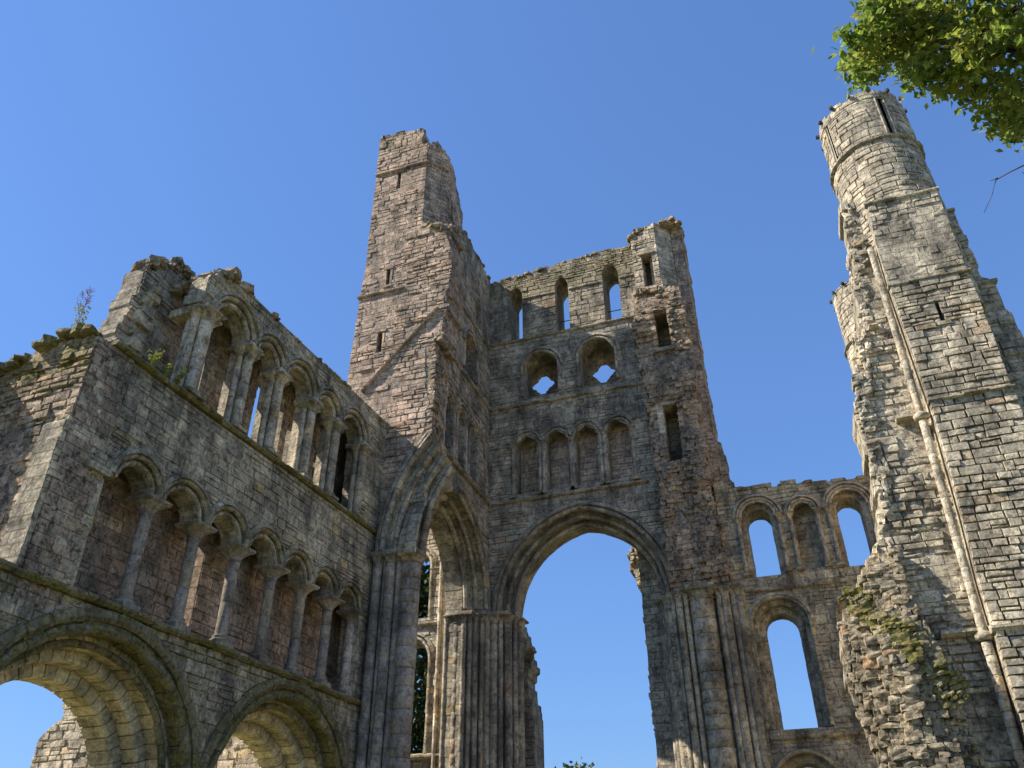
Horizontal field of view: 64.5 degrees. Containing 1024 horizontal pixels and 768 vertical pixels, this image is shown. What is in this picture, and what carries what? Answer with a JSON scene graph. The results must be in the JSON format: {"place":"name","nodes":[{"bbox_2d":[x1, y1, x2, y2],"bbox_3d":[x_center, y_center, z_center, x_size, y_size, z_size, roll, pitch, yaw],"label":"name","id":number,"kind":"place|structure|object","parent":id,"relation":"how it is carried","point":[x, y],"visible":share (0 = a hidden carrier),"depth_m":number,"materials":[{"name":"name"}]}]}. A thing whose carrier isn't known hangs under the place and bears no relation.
{"place":"outdoors","nodes":[
{"label":"outdoors","id":0,"kind":"place"},
{"bbox_2d":[148,349,164,366],"bbox_3d":[-8.290,-0.610,18.812,0.346,0.550,0.281,-11,-34,16],"label":"grass tuft","id":1,"kind":"object","parent":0,"point":[156,358],"visible":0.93,"depth_m":18.79,"materials":[{"name":"green plant"}]},
{"bbox_2d":[174,364,190,385],"bbox_3d":[-7.951,-0.206,19.471,0.378,0.559,0.220,4,-33,-7],"label":"fern","id":2,"kind":"object","parent":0,"point":[182,374],"visible":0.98,"depth_m":19.47,"materials":[{"name":"green plant"}]},
{"bbox_2d":[0,0,1023,767],"label":"sky","id":3,"kind":"structure","parent":0,"point":[246,135],"materials":[{"name":"blue"}]},
{"bbox_2d":[523,626,543,767],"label":"porch wall","id":4,"kind":"structure","parent":0,"point":[534,743],"depth_m":31.15,"materials":[{"name":"grey stone"}]},
{"label":"ground","id":5,"kind":"structure","parent":0,"visible":0},
{"bbox_2d":[30,703,259,767],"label":"transept east wall","id":6,"kind":"structure","parent":5,"relation":"on","point":[60,743],"depth_m":27.03,"materials":[{"name":"stone"}]},
{"bbox_2d":[0,254,387,767],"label":"arcade wall","id":7,"kind":"structure","parent":5,"relation":"on","point":[186,569],"depth_m":19.47,"materials":[{"name":"stone"}]},
{"bbox_2d":[71,287,95,327],"bbox_3d":[-9.821,-1.704,18.517,0.349,1.538,0.560,20,-38,-28],"label":"willowherb","id":8,"kind":"object","parent":7,"relation":"on","point":[82,310],"visible":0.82,"depth_m":18.48,"materials":[{"name":"green plant"}]},
{"bbox_2d":[164,363,172,376],"bbox_3d":[-8.131,-0.336,19.132,0.252,0.430,0.208,6,-34,-10],"label":"grass tuft","id":9,"kind":"object","parent":7,"relation":"on","point":[166,370],"visible":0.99,"depth_m":19.11,"materials":[{"name":"green plant"}]},
{"bbox_2d":[410,561,429,753],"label":"tree","id":10,"kind":"object","parent":5,"relation":"on","point":[418,717],"visible":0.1,"depth_m":40.97,"materials":[{"name":"green plant"}]},
{"bbox_2d":[410,529,444,767],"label":"transept wall","id":11,"kind":"structure","parent":5,"relation":"on","point":[430,636],"depth_m":30.67,"materials":[{"name":"stone"}]},
{"bbox_2d":[417,632,435,753],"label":"window","id":12,"kind":"structure","parent":11,"relation":"in","point":[421,643],"depth_m":30.49,"materials":[{"name":"stone"}]},
{"bbox_2d":[424,546,436,616],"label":"window","id":13,"kind":"structure","parent":11,"relation":"in","point":[431,560],"depth_m":32.55,"materials":[{"name":"stone"}]},
{"bbox_2d":[347,128,773,767],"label":"crossing tower","id":14,"kind":"structure","parent":5,"relation":"on","point":[503,480],"depth_m":31.62,"materials":[{"name":"stone"}]},
{"bbox_2d":[373,328,385,355],"bbox_3d":[-5.124,-1.598,31.492,0.484,1.229,0.159,-11,-34,16],"label":"window frame","id":15,"kind":"structure","parent":14,"relation":"in","point":[380,331],"depth_m":31.57,"materials":[{"name":"stone"}]},
{"bbox_2d":[382,265,393,287],"bbox_3d":[-5.058,-4.364,33.247,0.455,1.083,0.164,-11,-34,16],"label":"window frame","id":16,"kind":"structure","parent":14,"relation":"in","point":[390,268],"depth_m":33.26,"materials":[{"name":"stone"}]},
{"bbox_2d":[554,756,594,767],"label":"tree","id":17,"kind":"object","parent":5,"relation":"on","point":[576,765],"visible":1,"depth_m":56.99,"materials":[{"name":"green plant"}]},
{"bbox_2d":[627,547,675,767],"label":"porch wall","id":18,"kind":"structure","parent":5,"relation":"on","point":[641,569],"depth_m":29.36,"materials":[{"name":"stone"}]},
{"bbox_2d":[712,475,877,767],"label":"transept wall","id":19,"kind":"structure","parent":5,"relation":"on","point":[802,591],"depth_m":27.62,"materials":[{"name":"stone"}]},
{"bbox_2d":[748,592,833,730],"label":"window","id":20,"kind":"structure","parent":19,"relation":"in","point":[769,608],"depth_m":26.87,"materials":[{"name":"grey stone"}]},
{"bbox_2d":[775,748,838,767],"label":"window","id":21,"kind":"structure","parent":19,"relation":"in","point":[802,758],"depth_m":24.97,"materials":[{"name":"stone"}]},
{"bbox_2d":[829,280,855,370],"bbox_3d":[14.453,5.737,26.804,2.875,22.561,2.866,-11,-34,16],"label":"round turret","id":22,"kind":"object","parent":5,"relation":"on","point":[842,303],"visible":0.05,"depth_m":31.99,"materials":[{"name":"stone"}]},
{"bbox_2d":[843,197,856,349],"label":"gable wall","id":23,"kind":"structure","parent":5,"relation":"on","point":[851,300],"depth_m":26.63,"materials":[{"name":"stone"}]},
{"bbox_2d":[811,0,1023,212],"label":"tree","id":24,"kind":"object","parent":5,"relation":"on","point":[972,58],"visible":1,"depth_m":11.10,"materials":[{"name":"green plant"}]},
{"bbox_2d":[815,88,1023,767],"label":"stair tower","id":25,"kind":"structure","parent":5,"relation":"on","point":[930,627],"depth_m":19.12,"materials":[{"name":"stone"}]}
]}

